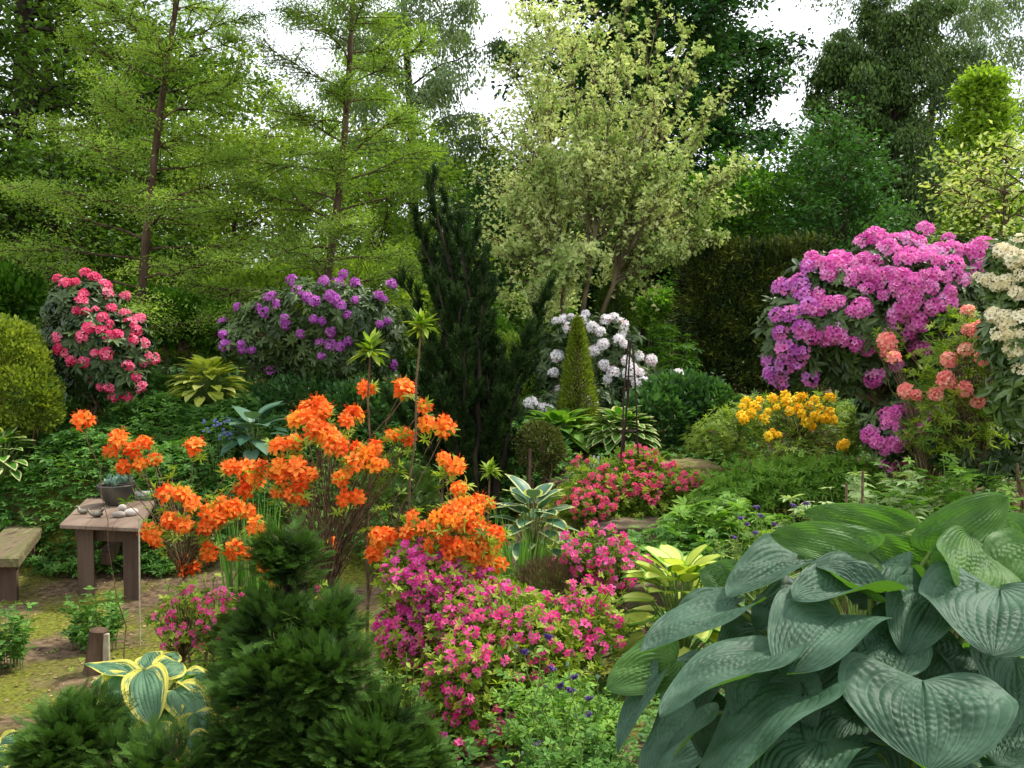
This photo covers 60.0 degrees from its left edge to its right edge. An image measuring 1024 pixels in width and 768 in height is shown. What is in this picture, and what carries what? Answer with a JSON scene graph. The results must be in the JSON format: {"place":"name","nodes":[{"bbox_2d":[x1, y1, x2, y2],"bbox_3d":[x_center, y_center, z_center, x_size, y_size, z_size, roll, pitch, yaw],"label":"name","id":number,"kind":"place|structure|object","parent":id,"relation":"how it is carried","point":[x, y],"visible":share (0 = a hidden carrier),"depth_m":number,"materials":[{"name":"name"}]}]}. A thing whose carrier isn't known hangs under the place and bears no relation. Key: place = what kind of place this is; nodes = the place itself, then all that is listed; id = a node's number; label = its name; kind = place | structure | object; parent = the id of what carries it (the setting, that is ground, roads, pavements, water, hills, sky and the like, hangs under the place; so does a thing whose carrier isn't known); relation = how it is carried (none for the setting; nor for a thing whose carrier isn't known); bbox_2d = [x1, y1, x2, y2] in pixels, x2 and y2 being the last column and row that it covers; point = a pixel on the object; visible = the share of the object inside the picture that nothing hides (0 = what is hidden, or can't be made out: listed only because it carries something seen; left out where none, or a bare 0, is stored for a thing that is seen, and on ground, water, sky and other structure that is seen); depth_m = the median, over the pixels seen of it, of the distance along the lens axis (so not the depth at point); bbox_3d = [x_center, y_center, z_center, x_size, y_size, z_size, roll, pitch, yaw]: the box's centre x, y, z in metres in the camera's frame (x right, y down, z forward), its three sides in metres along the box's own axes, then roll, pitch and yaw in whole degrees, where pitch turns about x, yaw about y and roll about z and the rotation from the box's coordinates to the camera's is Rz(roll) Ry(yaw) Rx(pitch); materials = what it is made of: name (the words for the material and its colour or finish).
{"place":"outdoors","nodes":[
{"label":"outdoors","id":0,"kind":"place"},
{"bbox_2d":[0,350,1023,767],"bbox_3d":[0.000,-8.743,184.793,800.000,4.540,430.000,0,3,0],"label":"ground","id":1,"kind":"structure","parent":0,"point":[36,674],"depth_m":8.29,"materials":[{"name":"plant"}]},
{"bbox_2d":[0,601,38,671],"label":"meadow rue","id":2,"kind":"object","parent":1,"relation":"on","point":[13,649],"visible":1,"depth_m":6.51,"materials":[{"name":"green plant"}]},
{"bbox_2d":[0,425,40,489],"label":"hosta","id":3,"kind":"object","parent":1,"relation":"on","point":[12,464],"visible":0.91,"depth_m":9.72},
{"bbox_2d":[0,526,43,600],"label":"garden bench","id":4,"kind":"object","parent":1,"relation":"on","point":[18,545],"visible":0.8,"depth_m":8.29,"materials":[{"name":"brown wood"}]},
{"bbox_2d":[0,260,49,404],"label":"holly shrub","id":5,"kind":"object","parent":1,"relation":"on","point":[33,297],"visible":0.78,"depth_m":11.75,"materials":[{"name":"green plant"}]},
{"bbox_2d":[0,313,67,453],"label":"box globe","id":6,"kind":"object","parent":1,"relation":"on","point":[18,361],"visible":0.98,"depth_m":9.97,"materials":[{"name":"green plant"}]},
{"bbox_2d":[57,585,128,651],"bbox_3d":[-3.263,1.830,6.980,0.471,0.519,0.540,-2,4,-40],"label":"meadow rue","id":7,"kind":"object","parent":1,"relation":"on","point":[111,619],"visible":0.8,"depth_m":6.91,"materials":[{"name":"green plant"}]},
{"bbox_2d":[82,627,109,675],"bbox_3d":[-3.009,1.944,6.407,0.187,0.358,0.168,-1,3,-27],"label":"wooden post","id":8,"kind":"object","parent":1,"relation":"on","point":[98,646],"visible":0.73,"depth_m":6.35,"materials":[{"name":"brown wood"}]},
{"bbox_2d":[70,409,126,658],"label":"azalea","id":9,"kind":"object","parent":1,"relation":"on","point":[80,418],"visible":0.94,"depth_m":5.37,"materials":[{"name":"orange plant"}]},
{"bbox_2d":[38,267,161,425],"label":"rhododendron","id":10,"kind":"object","parent":1,"relation":"on","point":[91,367],"visible":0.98,"depth_m":10.57,"materials":[{"name":"pink plant"}]},
{"bbox_2d":[0,0,205,320],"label":"tree","id":11,"kind":"object","parent":1,"relation":"on","point":[55,61],"visible":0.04,"depth_m":23.25,"materials":[{"name":"green plant"}]},
{"bbox_2d":[0,107,207,378],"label":"tree","id":12,"kind":"object","parent":1,"relation":"on","point":[42,156],"visible":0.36,"depth_m":16.30,"materials":[{"name":"green plant"}]},
{"bbox_2d":[60,495,156,599],"bbox_3d":[-4.034,1.619,9.014,0.718,0.740,2.280,-1,3,-16],"label":"garden table","id":13,"kind":"object","parent":1,"relation":"on","point":[114,532],"visible":0.59,"depth_m":8.31,"materials":[{"name":"brown wood"}]},
{"bbox_2d":[96,474,136,505],"bbox_3d":[-4.062,1.069,9.117,0.387,0.340,0.408,0,3,0],"label":"planter bowl","id":14,"kind":"object","parent":13,"relation":"on","point":[113,488],"visible":0.92,"depth_m":9.01,"materials":[{"name":"concrete"}]},
{"bbox_2d":[0,675,221,767],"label":"dwarf cypress","id":15,"kind":"object","parent":1,"relation":"on","point":[82,728],"visible":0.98,"depth_m":3.24,"materials":[{"name":"green plant"}]},
{"bbox_2d":[0,0,292,346],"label":"tree","id":16,"kind":"object","parent":1,"relation":"on","point":[26,88],"visible":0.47,"depth_m":18.08,"materials":[{"name":"green plant"}]},
{"bbox_2d":[0,0,297,371],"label":"larch tree","id":17,"kind":"object","parent":1,"relation":"on","point":[161,55],"visible":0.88,"depth_m":12.55,"materials":[{"name":"green plant"}]},
{"bbox_2d":[85,651,215,753],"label":"variegated hosta","id":18,"kind":"object","parent":1,"relation":"on","point":[148,688],"visible":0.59,"depth_m":3.63,"materials":[{"name":"green plant"}]},
{"bbox_2d":[42,51,319,360],"bbox_3d":[-10.107,-5.445,27.098,8.409,10.502,7.757,-2,3,-38],"label":"tree","id":19,"kind":"object","parent":1,"relation":"on","point":[222,120],"visible":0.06,"depth_m":26.63,"materials":[{"name":"green plant"}]},
{"bbox_2d":[112,276,250,391],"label":"shrub","id":20,"kind":"object","parent":1,"relation":"on","point":[204,346],"visible":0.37,"depth_m":13.07,"materials":[{"name":"green plant"}]},
{"bbox_2d":[100,426,267,667],"bbox_3d":[-2.049,1.213,5.635,0.852,1.900,0.862,-3,4,-43],"label":"azalea","id":21,"kind":"object","parent":1,"relation":"on","point":[186,564],"visible":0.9,"depth_m":5.57,"materials":[{"name":"orange plant"}]},
{"bbox_2d":[143,573,248,746],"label":"azalea","id":22,"kind":"object","parent":1,"relation":"on","point":[180,636],"visible":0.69,"depth_m":4.88,"materials":[{"name":"pink plant"}]},
{"bbox_2d":[166,354,252,406],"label":"hosta","id":23,"kind":"object","parent":1,"relation":"on","point":[206,367],"visible":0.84,"depth_m":11.87,"materials":[{"name":"plant"}]},
{"bbox_2d":[200,419,236,494],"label":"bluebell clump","id":24,"kind":"object","parent":1,"relation":"on","point":[217,456],"visible":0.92,"depth_m":9.75,"materials":[{"name":"green plant"}]},
{"bbox_2d":[95,83,367,373],"bbox_3d":[-6.193,-3.142,19.961,6.045,6.376,5.794,3,4,45],"label":"tree","id":25,"kind":"object","parent":1,"relation":"on","point":[253,148],"visible":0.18,"depth_m":18.98,"materials":[{"name":"green plant"}]},
{"bbox_2d":[204,480,281,641],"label":"iris clump","id":26,"kind":"object","parent":1,"relation":"on","point":[241,576],"visible":0.22,"depth_m":6.65,"materials":[{"name":"plant"}]},
{"bbox_2d":[205,401,289,463],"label":"hosta","id":27,"kind":"object","parent":1,"relation":"on","point":[250,417],"visible":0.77,"depth_m":9.96,"materials":[{"name":"plant"}]},
{"bbox_2d":[158,37,405,329],"bbox_3d":[-9.181,-6.700,35.678,10.290,12.113,11.520,-1,3,-15],"label":"tree","id":28,"kind":"object","parent":1,"relation":"on","point":[295,142],"visible":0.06,"depth_m":34.09,"materials":[{"name":"green plant"}]},
{"bbox_2d":[180,508,393,767],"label":"dwarf cypress","id":29,"kind":"object","parent":1,"relation":"on","point":[287,668],"visible":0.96,"depth_m":3.30,"materials":[{"name":"green plant"}]},
{"bbox_2d":[0,370,573,579],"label":"ground cover","id":30,"kind":"object","parent":1,"relation":"on","point":[156,404],"visible":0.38,"depth_m":9.88,"materials":[{"name":"green plant"}]},
{"bbox_2d":[189,257,428,383],"bbox_3d":[-3.410,-1.072,15.450,4.024,2.400,2.562,0,3,0],"label":"shrub","id":31,"kind":"object","parent":1,"relation":"on","point":[259,278],"visible":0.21,"depth_m":14.93,"materials":[{"name":"green plant"}]},
{"bbox_2d":[208,269,412,409],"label":"rhododendron","id":32,"kind":"object","parent":1,"relation":"on","point":[341,319],"visible":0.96,"depth_m":10.96,"materials":[{"name":"purple plant"}]},
{"bbox_2d":[162,0,466,358],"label":"larch tree","id":33,"kind":"object","parent":1,"relation":"on","point":[335,228],"visible":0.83,"depth_m":13.50,"materials":[{"name":"green plant"}]},
{"bbox_2d":[242,369,410,441],"bbox_3d":[-2.274,0.264,11.236,2.339,0.905,1.404,2,3,29],"label":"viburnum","id":34,"kind":"object","parent":1,"relation":"on","point":[346,393],"visible":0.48,"depth_m":10.91,"materials":[{"name":"green plant"}]},
{"bbox_2d":[244,374,460,696],"bbox_3d":[-0.946,1.040,5.212,1.228,2.200,0.825,-1,3,-24],"label":"azalea","id":35,"kind":"object","parent":1,"relation":"on","point":[323,434],"visible":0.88,"depth_m":5.05,"materials":[{"name":"orange plant"}]},
{"bbox_2d":[348,328,390,684],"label":"azalea shoot","id":36,"kind":"object","parent":1,"relation":"on","point":[371,343],"visible":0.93,"depth_m":5.12,"materials":[{"name":"green plant"}]},
{"bbox_2d":[253,118,498,368],"bbox_3d":[-3.233,-3.049,20.854,5.970,5.874,5.661,0,3,0],"label":"lime tree","id":37,"kind":"object","parent":1,"relation":"on","point":[394,217],"visible":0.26,"depth_m":20.13,"materials":[{"name":"green plant"}]},
{"bbox_2d":[298,674,460,767],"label":"dwarf cypress","id":38,"kind":"object","parent":1,"relation":"on","point":[389,734],"visible":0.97,"depth_m":3.13,"materials":[{"name":"green plant"}]},
{"bbox_2d":[343,459,444,564],"bbox_3d":[-0.943,1.332,7.076,0.923,1.527,0.775,0,3,0],"label":"thuja globe","id":39,"kind":"object","parent":1,"relation":"on","point":[427,478],"visible":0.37,"depth_m":6.91,"materials":[{"name":"green plant"}]},
{"bbox_2d":[381,652,427,717],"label":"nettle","id":40,"kind":"object","parent":1,"relation":"on","point":[406,686],"visible":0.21,"depth_m":4.07,"materials":[{"name":"green plant"}]},
{"bbox_2d":[311,0,514,354],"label":"birch tree","id":41,"kind":"object","parent":1,"relation":"on","point":[436,88],"visible":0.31,"depth_m":28.14,"materials":[{"name":"green plant"}]},
{"bbox_2d":[5,350,824,396],"bbox_3d":[-0.019,-0.327,17.494,24.244,0.728,9.235,0,3,0],"label":"ground cover","id":42,"kind":"object","parent":1,"relation":"on","point":[181,368],"visible":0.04,"depth_m":16.28,"materials":[{"name":"plant"}]},
{"bbox_2d":[402,305,441,693],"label":"azalea shoot","id":43,"kind":"object","parent":1,"relation":"on","point":[421,321],"visible":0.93,"depth_m":5.01,"materials":[{"name":"green plant"}]},
{"bbox_2d":[361,450,515,718],"bbox_3d":[-0.321,1.227,4.896,0.756,1.726,0.788,-2,3,-38],"label":"azalea","id":44,"kind":"object","parent":1,"relation":"on","point":[464,525],"visible":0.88,"depth_m":4.68,"materials":[{"name":"orange plant"}]},
{"bbox_2d":[370,535,525,724],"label":"azalea","id":45,"kind":"object","parent":1,"relation":"on","point":[428,599],"visible":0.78,"depth_m":4.47,"materials":[{"name":"pink plant"}]},
{"bbox_2d":[391,111,539,335],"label":"alder tree","id":46,"kind":"object","parent":1,"relation":"on","point":[491,154],"visible":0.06,"depth_m":28.53,"materials":[{"name":"green plant"}]},
{"bbox_2d":[377,162,558,533],"bbox_3d":[-0.457,-0.155,8.932,1.922,4.181,1.474,0,3,0],"label":"juniper","id":47,"kind":"object","parent":1,"relation":"on","point":[475,391],"visible":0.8,"depth_m":8.86,"materials":[{"name":"green plant"}]},
{"bbox_2d":[413,153,617,356],"bbox_3d":[0.068,-2.918,22.797,5.694,5.902,5.360,0,3,0],"label":"hawthorn tree","id":48,"kind":"object","parent":1,"relation":"on","point":[501,276],"visible":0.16,"depth_m":22.04,"materials":[{"name":"green plant"}]},
{"bbox_2d":[395,570,637,765],"bbox_3d":[0.064,1.430,4.407,1.339,0.972,0.843,-2,3,-31],"label":"azalea","id":49,"kind":"object","parent":1,"relation":"on","point":[577,642],"visible":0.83,"depth_m":4.18,"materials":[{"name":"pink plant"}]},
{"bbox_2d":[489,508,566,650],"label":"iris clump","id":50,"kind":"object","parent":1,"relation":"on","point":[523,555],"visible":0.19,"depth_m":5.94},
{"bbox_2d":[491,292,574,354],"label":"shrub","id":51,"kind":"object","parent":1,"relation":"on","point":[519,321],"visible":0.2,"depth_m":14.32,"materials":[{"name":"green plant"}]},
{"bbox_2d":[489,474,579,576],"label":"hosta","id":52,"kind":"object","parent":1,"relation":"on","point":[523,492],"visible":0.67,"depth_m":7.01,"materials":[{"name":"plant"}]},
{"bbox_2d":[512,418,567,505],"bbox_3d":[0.286,0.825,9.046,0.595,0.971,0.583,0,3,0],"label":"box ball","id":53,"kind":"object","parent":1,"relation":"on","point":[549,464],"visible":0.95,"depth_m":8.91,"materials":[{"name":"green plant"}]},
{"bbox_2d":[458,0,634,384],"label":"maple tree","id":54,"kind":"object","parent":1,"relation":"on","point":[551,31],"visible":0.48,"depth_m":14.10,"materials":[{"name":"green plant"}]},
{"bbox_2d":[510,552,594,648],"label":"heather","id":55,"kind":"object","parent":1,"relation":"on","point":[554,567],"visible":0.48,"depth_m":5.38,"materials":[{"name":"brown plant"}]},
{"bbox_2d":[490,633,623,767],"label":"columbine","id":56,"kind":"object","parent":1,"relation":"on","point":[571,690],"visible":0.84,"depth_m":3.42,"materials":[{"name":"green plant"}]},
{"bbox_2d":[515,405,604,453],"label":"hosta","id":57,"kind":"object","parent":1,"relation":"on","point":[556,418],"visible":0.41,"depth_m":10.07,"materials":[{"name":"green plant"}]},
{"bbox_2d":[483,669,642,764],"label":"leafy plant","id":58,"kind":"object","parent":1,"relation":"on","point":[526,719],"visible":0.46,"depth_m":3.73,"materials":[{"name":"green plant"}]},
{"bbox_2d":[554,314,602,437],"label":"dwarf spruce","id":59,"kind":"object","parent":1,"relation":"on","point":[578,344],"visible":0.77,"depth_m":10.52,"materials":[{"name":"green plant"}]},
{"bbox_2d":[517,714,640,767],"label":"leafy plant","id":60,"kind":"object","parent":1,"relation":"on","point":[546,759],"visible":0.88,"depth_m":3.24,"materials":[{"name":"green plant"}]},
{"bbox_2d":[542,521,656,613],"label":"azalea","id":61,"kind":"object","parent":1,"relation":"on","point":[597,559],"visible":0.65,"depth_m":5.47,"materials":[{"name":"pink plant"}]},
{"bbox_2d":[517,309,683,421],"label":"rhododendron","id":62,"kind":"object","parent":1,"relation":"on","point":[608,348],"visible":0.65,"depth_m":11.20,"materials":[{"name":"white plant"}]},
{"bbox_2d":[593,237,640,340],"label":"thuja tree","id":63,"kind":"object","parent":1,"relation":"on","point":[626,306],"visible":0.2,"depth_m":16.26,"materials":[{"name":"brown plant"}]},
{"bbox_2d":[580,405,661,452],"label":"hosta","id":64,"kind":"object","parent":1,"relation":"on","point":[613,417],"visible":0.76,"depth_m":9.77,"materials":[{"name":"plant"}]},
{"bbox_2d":[224,636,1023,767],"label":"ground cover","id":65,"kind":"object","parent":1,"relation":"on","point":[491,738],"visible":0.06,"depth_m":3.77,"materials":[{"name":"green plant"}]},
{"bbox_2d":[490,0,760,400],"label":"maple tree","id":66,"kind":"object","parent":1,"relation":"on","point":[631,265],"visible":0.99,"depth_m":12.20,"materials":[{"name":"green plant"}]},
{"bbox_2d":[545,443,709,525],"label":"azalea","id":67,"kind":"object","parent":1,"relation":"on","point":[608,501],"visible":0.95,"depth_m":7.86,"materials":[{"name":"pink plant"}]},
{"bbox_2d":[581,515,677,544],"bbox_3d":[1.019,1.280,7.666,0.863,0.277,0.452,0,3,0],"label":"rock","id":68,"kind":"object","parent":1,"relation":"on","point":[622,522],"visible":0.26,"depth_m":7.52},
{"bbox_2d":[619,340,639,510],"bbox_3d":[1.038,0.446,8.031,0.238,1.695,0.236,-3,4,-44],"label":"plant obelisk","id":69,"kind":"object","parent":1,"relation":"on","point":[623,430],"visible":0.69,"depth_m":8.00,"materials":[{"name":"metal"}]},
{"bbox_2d":[487,0,823,356],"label":"chestnut tree","id":70,"kind":"object","parent":1,"relation":"on","point":[734,49],"visible":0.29,"depth_m":24.63,"materials":[{"name":"green plant"}]},
{"bbox_2d":[578,561,751,615],"bbox_3d":[1.087,1.454,6.194,1.342,0.460,0.591,0,3,0],"label":"rock","id":71,"kind":"object","parent":1,"relation":"on","point":[655,595],"visible":0.03,"depth_m":5.92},
{"bbox_2d":[635,286,698,366],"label":"rose shrub","id":72,"kind":"object","parent":1,"relation":"on","point":[645,311],"visible":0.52,"depth_m":16.64,"materials":[{"name":"green plant"}]},
{"bbox_2d":[637,317,704,415],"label":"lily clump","id":73,"kind":"object","parent":1,"relation":"on","point":[660,349],"visible":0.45,"depth_m":12.19,"materials":[{"name":"green plant"}]},
{"bbox_2d":[614,365,741,447],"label":"hydrangea","id":74,"kind":"object","parent":1,"relation":"on","point":[709,391],"visible":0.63,"depth_m":10.17,"materials":[{"name":"green plant"}]},
{"bbox_2d":[619,511,737,565],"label":"goutweed","id":75,"kind":"object","parent":1,"relation":"on","point":[666,535],"visible":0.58,"depth_m":6.34,"materials":[{"name":"green plant"}]},
{"bbox_2d":[616,543,744,656],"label":"hosta","id":76,"kind":"object","parent":1,"relation":"on","point":[684,570],"visible":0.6,"depth_m":4.74,"materials":[{"name":"plant"}]},
{"bbox_2d":[646,458,726,483],"bbox_3d":[1.711,0.948,9.050,0.915,0.370,0.485,0,3,0],"label":"rock","id":77,"kind":"object","parent":1,"relation":"on","point":[694,464],"visible":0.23,"depth_m":8.93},
{"bbox_2d":[654,491,795,560],"bbox_3d":[1.636,1.175,6.851,1.086,0.630,1.022,0,3,0],"label":"astilbe","id":78,"kind":"object","parent":1,"relation":"on","point":[735,506],"visible":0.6,"depth_m":6.68,"materials":[{"name":"green plant"}]},
{"bbox_2d":[645,118,840,363],"bbox_3d":[5.515,-2.769,20.916,4.855,6.420,4.878,2,4,39],"label":"hornbeam tree","id":79,"kind":"object","parent":1,"relation":"on","point":[756,188],"visible":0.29,"depth_m":19.99,"materials":[{"name":"green plant"}]},
{"bbox_2d":[662,227,837,402],"bbox_3d":[3.543,-0.947,13.378,2.525,2.786,1.982,0,3,0],"label":"yew hedge","id":80,"kind":"object","parent":1,"relation":"on","point":[747,257],"visible":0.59,"depth_m":12.72,"materials":[{"name":"green plant"}]},
{"bbox_2d":[707,517,811,609],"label":"leafy plant","id":81,"kind":"object","parent":1,"relation":"on","point":[739,556],"visible":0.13,"depth_m":5.72,"materials":[{"name":"green plant"}]},
{"bbox_2d":[676,393,865,461],"bbox_3d":[3.159,0.484,10.274,2.805,0.758,1.146,-1,3,-16],"label":"spirea","id":82,"kind":"object","parent":1,"relation":"on","point":[701,447],"visible":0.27,"depth_m":9.78,"materials":[{"name":"green plant"}]},
{"bbox_2d":[732,501,810,607],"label":"flowering plant","id":83,"kind":"object","parent":1,"relation":"on","point":[793,505],"visible":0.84,"depth_m":5.36,"materials":[{"name":"green plant"}]},
{"bbox_2d":[695,387,872,464],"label":"azalea","id":84,"kind":"object","parent":1,"relation":"on","point":[747,410],"visible":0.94,"depth_m":8.87,"materials":[{"name":"yellow plant"}]},
{"bbox_2d":[683,447,890,526],"bbox_3d":[2.359,0.955,7.944,1.928,0.773,0.998,-1,3,-16],"label":"spirea","id":85,"kind":"object","parent":1,"relation":"on","point":[763,484],"visible":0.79,"depth_m":7.73,"materials":[{"name":"green plant"}]},
{"bbox_2d":[551,390,1023,631],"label":"ground cover","id":86,"kind":"object","parent":1,"relation":"on","point":[679,449],"visible":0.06,"depth_m":9.38,"materials":[{"name":"green plant"}]},
{"bbox_2d":[770,494,831,578],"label":"leafy plant","id":87,"kind":"object","parent":1,"relation":"on","point":[801,508],"visible":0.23,"depth_m":6.27,"materials":[{"name":"green plant"}]},
{"bbox_2d":[606,492,1023,767],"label":"giant hosta","id":88,"kind":"object","parent":1,"relation":"on","point":[898,674],"visible":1,"depth_m":2.46,"materials":[{"name":"green plant"}]},
{"bbox_2d":[757,93,924,293],"bbox_3d":[7.127,-2.832,18.942,4.265,5.976,4.349,0,3,0],"label":"elder tree","id":89,"kind":"object","parent":1,"relation":"on","point":[863,195],"visible":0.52,"depth_m":18.38,"materials":[{"name":"green plant"}]},
{"bbox_2d":[784,36,899,249],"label":"spruce tree","id":90,"kind":"object","parent":1,"relation":"on","point":[831,67],"visible":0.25,"depth_m":23.81,"materials":[{"name":"green plant"}]},
{"bbox_2d":[818,469,945,615],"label":"leafy plant","id":91,"kind":"object","parent":1,"relation":"on","point":[854,493],"visible":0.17,"depth_m":5.87,"materials":[{"name":"green plant"}]},
{"bbox_2d":[750,221,1018,504],"bbox_3d":[3.747,-0.161,8.290,2.976,2.697,1.545,-1,3,-17],"label":"rhododendron","id":92,"kind":"object","parent":1,"relation":"on","point":[827,314],"visible":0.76,"depth_m":7.87,"materials":[{"name":"purple plant"}]},
{"bbox_2d":[775,0,1023,221],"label":"birch tree","id":93,"kind":"object","parent":1,"relation":"on","point":[988,11],"visible":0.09,"depth_m":31.12,"materials":[{"name":"green plant"}]},
{"bbox_2d":[808,0,995,249],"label":"spruce tree","id":94,"kind":"object","parent":1,"relation":"on","point":[912,28],"visible":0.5,"depth_m":23.82,"materials":[{"name":"green plant"}]},
{"bbox_2d":[855,386,958,504],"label":"rhododendron","id":95,"kind":"object","parent":1,"relation":"on","point":[877,435],"visible":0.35,"depth_m":7.48,"materials":[{"name":"purple plant"}]},
{"bbox_2d":[849,452,1023,566],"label":"geranium","id":96,"kind":"object","parent":1,"relation":"on","point":[949,495],"visible":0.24,"depth_m":6.15,"materials":[{"name":"green plant"}]},
{"bbox_2d":[853,386,1023,490],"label":"shrub","id":97,"kind":"object","parent":1,"relation":"on","point":[1009,459],"visible":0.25,"depth_m":6.96,"materials":[{"name":"green plant"}]},
{"bbox_2d":[871,303,1013,494],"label":"azalea","id":98,"kind":"object","parent":1,"relation":"on","point":[962,390],"visible":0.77,"depth_m":6.95,"materials":[{"name":"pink plant"}]},
{"bbox_2d":[902,107,1023,244],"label":"dogwood tree","id":99,"kind":"object","parent":1,"relation":"on","point":[975,181],"visible":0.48,"depth_m":11.39,"materials":[{"name":"green plant"}]},
{"bbox_2d":[910,53,1023,243],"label":"maple tree","id":100,"kind":"object","parent":1,"relation":"on","point":[983,91],"visible":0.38,"depth_m":14.61,"materials":[{"name":"green plant"}]},
{"bbox_2d":[968,231,1023,512],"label":"rhododendron","id":101,"kind":"object","parent":1,"relation":"on","point":[999,348],"visible":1,"depth_m":6.20,"materials":[{"name":"beige plant"}]},
{"bbox_2d":[0,0,1023,294],"label":"sky","id":102,"kind":"structure","parent":0,"point":[787,20],"materials":[{"name":"white"}]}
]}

